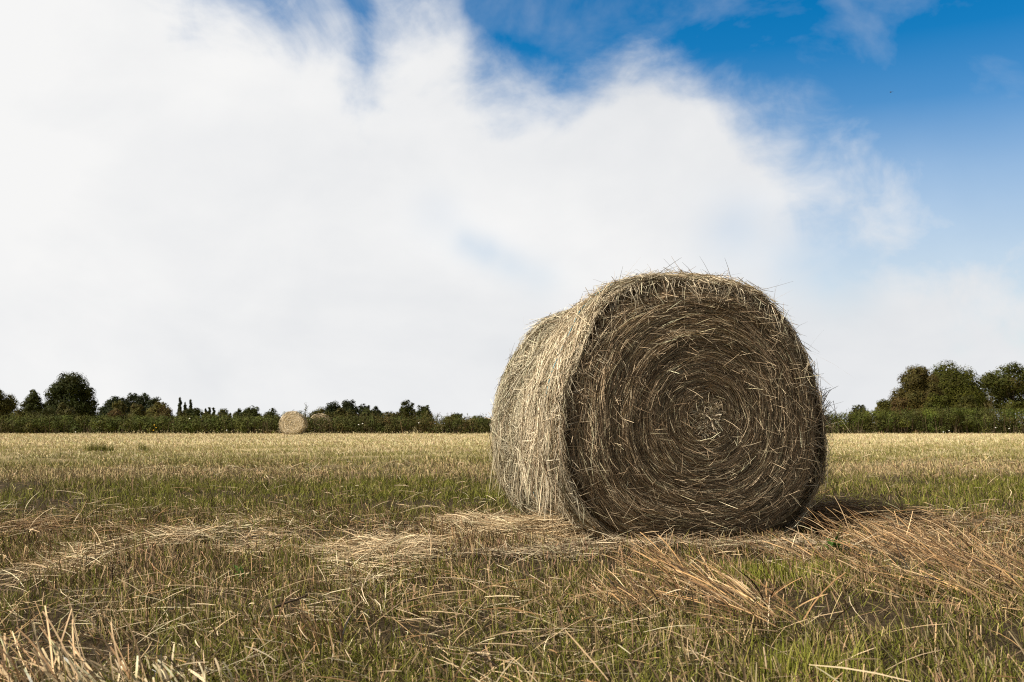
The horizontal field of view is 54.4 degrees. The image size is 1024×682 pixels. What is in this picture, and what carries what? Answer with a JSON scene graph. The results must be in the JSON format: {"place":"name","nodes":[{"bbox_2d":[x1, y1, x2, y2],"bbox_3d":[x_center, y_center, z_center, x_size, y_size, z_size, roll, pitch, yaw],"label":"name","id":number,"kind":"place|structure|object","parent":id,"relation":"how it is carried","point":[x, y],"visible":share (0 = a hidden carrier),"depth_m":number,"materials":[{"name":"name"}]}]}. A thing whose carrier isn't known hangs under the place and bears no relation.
{"place":"outdoors","nodes":[
{"label":"outdoors","id":0,"kind":"place"},
{"bbox_2d":[0,424,1023,681],"bbox_3d":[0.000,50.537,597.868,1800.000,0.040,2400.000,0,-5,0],"label":"ground","id":1,"kind":"structure","parent":0,"point":[866,608],"depth_m":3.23,"materials":[{"name":"plant"}]},
{"bbox_2d":[0,390,18,431],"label":"leafy tree","id":2,"kind":"object","parent":1,"relation":"on","point":[8,406],"visible":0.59,"depth_m":81.59,"materials":[{"name":"green plant"}]},
{"bbox_2d":[11,408,29,432],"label":"round bush","id":3,"kind":"object","parent":1,"relation":"on","point":[21,412],"visible":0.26,"depth_m":71.58,"materials":[{"name":"green plant"}]},
{"bbox_2d":[18,389,46,414],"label":"leafy tree","id":4,"kind":"object","parent":1,"relation":"on","point":[33,402],"visible":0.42,"depth_m":87.47,"materials":[{"name":"green plant"}]},
{"bbox_2d":[27,407,56,430],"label":"round bush","id":5,"kind":"object","parent":1,"relation":"on","point":[48,410],"visible":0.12,"depth_m":71.51,"materials":[{"name":"green plant"}]},
{"bbox_2d":[55,402,77,429],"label":"round bush","id":6,"kind":"object","parent":1,"relation":"on","point":[64,410],"visible":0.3,"depth_m":73.44,"materials":[{"name":"green plant"}]},
{"bbox_2d":[0,605,141,681],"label":"straw tussock","id":7,"kind":"object","parent":1,"relation":"on","point":[4,655],"visible":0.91,"depth_m":2.22,"materials":[{"name":"beige plant"}]},
{"bbox_2d":[43,371,100,421],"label":"oak tree","id":8,"kind":"object","parent":1,"relation":"on","point":[69,390],"visible":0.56,"depth_m":91.00,"materials":[{"name":"green plant"}]},
{"bbox_2d":[79,442,114,452],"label":"grass tuft","id":9,"kind":"object","parent":1,"relation":"on","point":[103,448],"visible":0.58,"depth_m":21.11,"materials":[{"name":"green plant"}]},
{"bbox_2d":[97,395,125,420],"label":"distant tree","id":10,"kind":"object","parent":1,"relation":"on","point":[105,408],"visible":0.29,"depth_m":173.66,"materials":[{"name":"green plant"}]},
{"bbox_2d":[106,408,127,421],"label":"round bush","id":11,"kind":"object","parent":1,"relation":"on","point":[115,412],"visible":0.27,"depth_m":97.53,"materials":[{"name":"green plant"}]},
{"bbox_2d":[0,510,239,538],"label":"hay heap","id":12,"kind":"object","parent":1,"relation":"on","point":[40,522],"visible":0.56,"depth_m":5.43,"materials":[{"name":"plant"}]},
{"bbox_2d":[112,400,127,416],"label":"olive tree","id":13,"kind":"object","parent":1,"relation":"on","point":[122,407],"visible":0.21,"depth_m":119.53,"materials":[{"name":"green plant"}]},
{"bbox_2d":[0,642,243,681],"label":"straw tussock","id":14,"kind":"object","parent":1,"relation":"on","point":[161,670],"visible":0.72,"depth_m":2.24,"materials":[{"name":"beige plant"}]},
{"bbox_2d":[119,393,137,414],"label":"distant tree","id":15,"kind":"object","parent":1,"relation":"on","point":[128,400],"visible":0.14,"depth_m":179.14,"materials":[{"name":"green plant"}]},
{"bbox_2d":[127,403,146,426],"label":"olive tree","id":16,"kind":"object","parent":1,"relation":"on","point":[136,410],"visible":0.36,"depth_m":114.39,"materials":[{"name":"green plant"}]},
{"bbox_2d":[0,411,277,433],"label":"hedge","id":17,"kind":"object","parent":1,"relation":"on","point":[29,425],"visible":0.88,"depth_m":61.39,"materials":[{"name":"green plant"}]},
{"bbox_2d":[132,392,150,409],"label":"distant tree","id":18,"kind":"object","parent":1,"relation":"on","point":[142,399],"visible":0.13,"depth_m":183.73,"materials":[{"name":"green plant"}]},
{"bbox_2d":[136,442,149,450],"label":"grass tuft","id":19,"kind":"object","parent":1,"relation":"on","point":[146,446],"visible":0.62,"depth_m":21.81,"materials":[{"name":"plant"}]},
{"bbox_2d":[142,397,161,416],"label":"distant tree","id":20,"kind":"object","parent":1,"relation":"on","point":[151,402],"visible":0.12,"depth_m":181.07,"materials":[{"name":"green plant"}]},
{"bbox_2d":[145,401,168,421],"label":"olive tree","id":21,"kind":"object","parent":1,"relation":"on","point":[150,412],"visible":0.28,"depth_m":116.96,"materials":[{"name":"green plant"}]},
{"bbox_2d":[0,502,319,593],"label":"hay heap","id":22,"kind":"object","parent":1,"relation":"on","point":[177,532],"visible":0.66,"depth_m":4.63,"materials":[{"name":"plant"}]},
{"bbox_2d":[154,405,174,429],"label":"round bush","id":23,"kind":"object","parent":1,"relation":"on","point":[163,410],"visible":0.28,"depth_m":99.41,"materials":[{"name":"green plant"}]},
{"bbox_2d":[177,397,181,415],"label":"cypress tree","id":24,"kind":"object","parent":1,"relation":"on","point":[179,409],"visible":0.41,"depth_m":149.60,"materials":[{"name":"green plant"}]},
{"bbox_2d":[175,410,188,428],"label":"round bush","id":25,"kind":"object","parent":1,"relation":"on","point":[181,413],"visible":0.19,"depth_m":95.46,"materials":[{"name":"green plant"}]},
{"bbox_2d":[189,399,192,408],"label":"cypress tree","id":26,"kind":"object","parent":1,"relation":"on","point":[190,404],"visible":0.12,"depth_m":149.62,"materials":[{"name":"green plant"}]},
{"bbox_2d":[185,408,202,418],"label":"round bush","id":27,"kind":"object","parent":1,"relation":"on","point":[189,412],"visible":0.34,"depth_m":109.54,"materials":[{"name":"green plant"}]},
{"bbox_2d":[202,411,216,429],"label":"round bush","id":28,"kind":"object","parent":1,"relation":"on","point":[207,412],"visible":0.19,"depth_m":104.44,"materials":[{"name":"green plant"}]},
{"bbox_2d":[215,408,232,424],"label":"round bush","id":29,"kind":"object","parent":1,"relation":"on","point":[222,411],"visible":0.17,"depth_m":119.53,"materials":[{"name":"green plant"}]},
{"bbox_2d":[233,408,242,424],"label":"round bush","id":30,"kind":"object","parent":1,"relation":"on","point":[238,411],"visible":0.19,"depth_m":124.54,"materials":[{"name":"green plant"}]},
{"bbox_2d":[233,565,255,583],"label":"leafy weed","id":31,"kind":"object","parent":1,"relation":"on","point":[240,569],"visible":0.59,"depth_m":3.74,"materials":[{"name":"green plant"}]},
{"bbox_2d":[240,405,262,422],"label":"distant tree","id":32,"kind":"object","parent":1,"relation":"on","point":[252,411],"visible":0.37,"depth_m":119.35,"materials":[{"name":"green plant"}]},
{"bbox_2d":[258,408,280,429],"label":"round bush","id":33,"kind":"object","parent":1,"relation":"on","point":[272,412],"visible":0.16,"depth_m":109.25,"materials":[{"name":"green plant"}]},
{"bbox_2d":[261,594,306,617],"bbox_3d":[-0.693,0.806,3.026,0.138,0.070,0.010,1,-5,-7],"label":"dead twig","id":34,"kind":"object","parent":1,"relation":"on","point":[286,602],"visible":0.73,"depth_m":3.02,"materials":[{"name":"brown plant"}]},
{"bbox_2d":[278,411,307,434],"bbox_3d":[-12.160,4.567,55.647,1.700,1.359,1.431,0,-5,-2],"label":"hay bale","id":35,"kind":"object","parent":1,"relation":"on","point":[293,422],"visible":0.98,"depth_m":55.12,"materials":[{"name":"plant"}]},
{"bbox_2d":[203,598,383,655],"bbox_3d":[-0.564,0.771,2.699,0.503,0.125,0.351,0,-5,0],"label":"straw tussock","id":36,"kind":"object","parent":1,"relation":"on","point":[304,622],"visible":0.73,"depth_m":2.66,"materials":[{"name":"beige plant"}]},
{"bbox_2d":[311,413,330,431],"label":"hay bale","id":37,"kind":"object","parent":1,"relation":"on","point":[319,415],"visible":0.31,"depth_m":67.31,"materials":[{"name":"plant"}]},
{"bbox_2d":[308,406,337,422],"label":"round bush","id":38,"kind":"object","parent":1,"relation":"on","point":[321,410],"visible":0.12,"depth_m":83.47,"materials":[{"name":"green plant"}]},
{"bbox_2d":[324,400,341,415],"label":"pine tree","id":39,"kind":"object","parent":1,"relation":"on","point":[332,407],"visible":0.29,"depth_m":159.09,"materials":[{"name":"green plant"}]},
{"bbox_2d":[331,407,359,430],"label":"round bush","id":40,"kind":"object","parent":1,"relation":"on","point":[343,412],"visible":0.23,"depth_m":85.30,"materials":[{"name":"green plant"}]},
{"bbox_2d":[341,399,360,417],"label":"pine tree","id":41,"kind":"object","parent":1,"relation":"on","point":[346,404],"visible":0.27,"depth_m":164.28,"materials":[{"name":"green plant"}]},
{"bbox_2d":[357,403,371,415],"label":"pine tree","id":42,"kind":"object","parent":1,"relation":"on","point":[361,407],"visible":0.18,"depth_m":164.17,"materials":[{"name":"green plant"}]},
{"bbox_2d":[357,408,379,428],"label":"round bush","id":43,"kind":"object","parent":1,"relation":"on","point":[368,412],"visible":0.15,"depth_m":87.21,"materials":[{"name":"green plant"}]},
{"bbox_2d":[372,406,383,416],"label":"pine tree","id":44,"kind":"object","parent":1,"relation":"on","point":[376,409],"visible":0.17,"depth_m":167.13,"materials":[{"name":"green plant"}]},
{"bbox_2d":[283,525,475,589],"bbox_3d":[-0.605,0.892,4.319,0.989,0.156,1.669,0,-5,0],"label":"hay heap","id":45,"kind":"object","parent":1,"relation":"on","point":[353,543],"visible":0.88,"depth_m":4.27,"materials":[{"name":"plant"}]},
{"bbox_2d":[266,412,492,433],"bbox_3d":[-3.307,5.155,60.870,23.603,1.640,1.678,0,-5,1],"label":"hedge","id":46,"kind":"object","parent":1,"relation":"on","point":[458,425],"visible":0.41,"depth_m":60.97,"materials":[{"name":"green plant"}]},
{"bbox_2d":[379,411,406,429],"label":"round bush","id":47,"kind":"object","parent":1,"relation":"on","point":[391,415],"visible":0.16,"depth_m":85.46,"materials":[{"name":"green plant"}]},
{"bbox_2d":[387,597,418,611],"bbox_3d":[-0.345,0.836,3.163,0.105,0.046,0.012,1,-5,-11],"label":"dead twig","id":48,"kind":"object","parent":1,"relation":"on","point":[403,602],"visible":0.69,"depth_m":3.16,"materials":[{"name":"beige plant"}]},
{"bbox_2d":[399,400,416,429],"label":"leafy tree","id":49,"kind":"object","parent":1,"relation":"on","point":[408,410],"visible":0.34,"depth_m":97.52,"materials":[{"name":"green plant"}]},
{"bbox_2d":[413,405,433,424],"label":"leafy tree","id":50,"kind":"object","parent":1,"relation":"on","point":[420,412],"visible":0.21,"depth_m":99.39,"materials":[{"name":"green plant"}]},
{"bbox_2d":[419,410,434,429],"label":"round bush","id":51,"kind":"object","parent":1,"relation":"on","point":[426,414],"visible":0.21,"depth_m":81.49,"materials":[{"name":"green plant"}]},
{"bbox_2d":[444,412,464,430],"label":"round bush","id":52,"kind":"object","parent":1,"relation":"on","point":[455,415],"visible":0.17,"depth_m":81.48,"materials":[{"name":"green plant"}]},
{"bbox_2d":[408,504,539,529],"bbox_3d":[-0.161,1.006,5.834,0.908,0.188,0.887,0,-5,0],"label":"hay heap","id":53,"kind":"object","parent":1,"relation":"on","point":[453,518],"visible":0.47,"depth_m":5.82,"materials":[{"name":"plant"}]},
{"bbox_2d":[468,415,491,431],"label":"round bush","id":54,"kind":"object","parent":1,"relation":"on","point":[476,416],"visible":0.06,"depth_m":79.34,"materials":[{"name":"green plant"}]},
{"bbox_2d":[457,643,511,676],"bbox_3d":[-0.065,0.761,2.375,0.138,0.074,0.010,-1,-5,14],"label":"dead twig","id":55,"kind":"object","parent":1,"relation":"on","point":[483,657],"visible":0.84,"depth_m":2.38,"materials":[{"name":"brown plant"}]},
{"bbox_2d":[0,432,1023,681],"bbox_3d":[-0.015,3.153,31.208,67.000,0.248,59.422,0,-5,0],"label":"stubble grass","id":56,"kind":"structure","parent":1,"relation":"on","point":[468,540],"depth_m":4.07,"materials":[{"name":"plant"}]},
{"bbox_2d":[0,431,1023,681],"bbox_3d":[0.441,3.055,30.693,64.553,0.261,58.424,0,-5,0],"label":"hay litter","id":57,"kind":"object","parent":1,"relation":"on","point":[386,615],"visible":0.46,"depth_m":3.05,"materials":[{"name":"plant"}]},
{"bbox_2d":[7,430,1019,433],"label":"verge grass","id":58,"kind":"structure","parent":1,"relation":"on","point":[915,431],"depth_m":60.24,"materials":[{"name":"plant"}]},
{"bbox_2d":[430,506,605,545],"bbox_3d":[0.048,0.946,5.238,1.120,0.208,0.982,0,-5,0],"label":"hay heap","id":59,"kind":"object","parent":1,"relation":"on","point":[531,522],"visible":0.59,"depth_m":5.24,"materials":[{"name":"plant"}]},
{"bbox_2d":[560,613,575,624],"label":"leafy weed","id":60,"kind":"object","parent":1,"relation":"on","point":[569,620],"visible":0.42,"depth_m":2.96,"materials":[{"name":"green plant"}]},
{"bbox_2d":[584,615,590,641],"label":"dry stalk","id":61,"kind":"object","parent":1,"relation":"on","point":[588,628],"visible":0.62,"depth_m":2.75,"materials":[{"name":"beige plant"}]},
{"bbox_2d":[262,526,999,561],"bbox_3d":[0.621,0.936,4.700,3.626,0.133,0.764,1,-5,-9],"label":"hay heap","id":62,"kind":"object","parent":1,"relation":"on","point":[611,544],"visible":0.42,"depth_m":4.62,"materials":[{"name":"plant"}]},
{"bbox_2d":[565,558,696,621],"bbox_3d":[0.385,0.806,3.263,0.395,0.146,0.645,1,-5,-17],"label":"straw tussock","id":63,"kind":"object","parent":1,"relation":"on","point":[626,591],"visible":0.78,"depth_m":3.23,"materials":[{"name":"beige plant"}]},
{"bbox_2d":[486,256,854,541],"bbox_3d":[0.775,0.329,5.716,1.937,1.504,1.660,1,-5,-17],"label":"hay bale","id":64,"kind":"object","parent":1,"relation":"on","point":[681,402],"visible":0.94,"depth_m":5.12,"materials":[{"name":"plant"}]},
{"bbox_2d":[602,529,854,640],"bbox_3d":[0.647,0.782,3.404,0.625,0.215,1.739,0,-5,0],"label":"straw tussock","id":65,"kind":"object","parent":1,"relation":"on","point":[677,569],"visible":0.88,"depth_m":3.22,"materials":[{"name":"beige plant"}]},
{"bbox_2d":[707,552,860,588],"bbox_3d":[1.026,0.879,3.835,0.558,0.101,0.488,0,-5,0],"label":"grass patch","id":66,"kind":"object","parent":1,"relation":"on","point":[760,574],"visible":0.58,"depth_m":3.77,"materials":[{"name":"green plant"}]},
{"bbox_2d":[729,626,921,681],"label":"grass patch","id":67,"kind":"object","parent":1,"relation":"on","point":[772,665],"visible":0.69,"depth_m":2.36,"materials":[{"name":"green plant"}]},
{"bbox_2d":[820,534,841,551],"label":"leafy weed","id":68,"kind":"object","parent":1,"relation":"on","point":[834,543],"visible":0.43,"depth_m":4.54,"materials":[{"name":"green plant"}]},
{"bbox_2d":[847,404,871,427],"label":"round bush","id":69,"kind":"object","parent":1,"relation":"on","point":[858,408],"visible":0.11,"depth_m":99.67,"materials":[{"name":"green plant"}]},
{"bbox_2d":[737,528,996,608],"bbox_3d":[1.291,0.835,3.863,0.546,0.182,1.634,1,-5,-8],"label":"straw tussock","id":70,"kind":"object","parent":1,"relation":"on","point":[813,553],"visible":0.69,"depth_m":3.74,"materials":[{"name":"beige plant"}]},
{"bbox_2d":[875,398,891,431],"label":"round bush","id":71,"kind":"object","parent":1,"relation":"on","point":[884,405],"visible":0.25,"depth_m":73.66,"materials":[{"name":"green plant"}]},
{"bbox_2d":[890,396,911,432],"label":"round bush","id":72,"kind":"object","parent":1,"relation":"on","point":[899,402],"visible":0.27,"depth_m":70.66,"materials":[{"name":"green plant"}]},
{"bbox_2d":[793,489,1023,541],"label":"hay heap","id":73,"kind":"object","parent":1,"relation":"on","point":[830,505],"visible":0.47,"depth_m":5.49,"materials":[{"name":"plant"}]},
{"bbox_2d":[798,496,1023,625],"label":"straw tussock","id":74,"kind":"object","parent":1,"relation":"on","point":[946,550],"visible":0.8,"depth_m":4.08,"materials":[{"name":"beige plant"}]},
{"bbox_2d":[888,365,949,430],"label":"leafy tree","id":75,"kind":"object","parent":1,"relation":"on","point":[919,385],"visible":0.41,"depth_m":78.97,"materials":[{"name":"green plant"}]},
{"bbox_2d":[824,404,1023,433],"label":"hedge","id":76,"kind":"object","parent":1,"relation":"on","point":[959,421],"visible":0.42,"depth_m":61.43,"materials":[{"name":"green plant"}]},
{"bbox_2d":[922,392,950,431],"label":"round bush","id":77,"kind":"object","parent":1,"relation":"on","point":[933,399],"visible":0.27,"depth_m":75.54,"materials":[{"name":"green plant"}]},
{"bbox_2d":[929,360,998,422],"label":"leafy tree","id":78,"kind":"object","parent":1,"relation":"on","point":[956,384],"visible":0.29,"depth_m":82.67,"materials":[{"name":"green plant"}]},
{"bbox_2d":[956,394,980,431],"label":"round bush","id":79,"kind":"object","parent":1,"relation":"on","point":[969,400],"visible":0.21,"depth_m":73.54,"materials":[{"name":"green plant"}]},
{"bbox_2d":[982,396,995,431],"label":"thin sapling","id":80,"kind":"object","parent":1,"relation":"on","point":[988,406],"visible":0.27,"depth_m":75.75,"materials":[{"name":"green plant"}]},
{"bbox_2d":[977,361,1023,413],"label":"leafy tree","id":81,"kind":"object","parent":1,"relation":"on","point":[1002,388],"visible":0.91,"depth_m":85.16,"materials":[{"name":"green plant"}]},
{"bbox_2d":[999,398,1015,428],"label":"round bush","id":82,"kind":"object","parent":1,"relation":"on","point":[1008,407],"visible":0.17,"depth_m":74.69,"materials":[{"name":"green plant"}]},
{"bbox_2d":[0,0,1023,423],"label":"sky","id":83,"kind":"structure","parent":0,"point":[280,205],"materials":[{"name":"white"}]}
]}

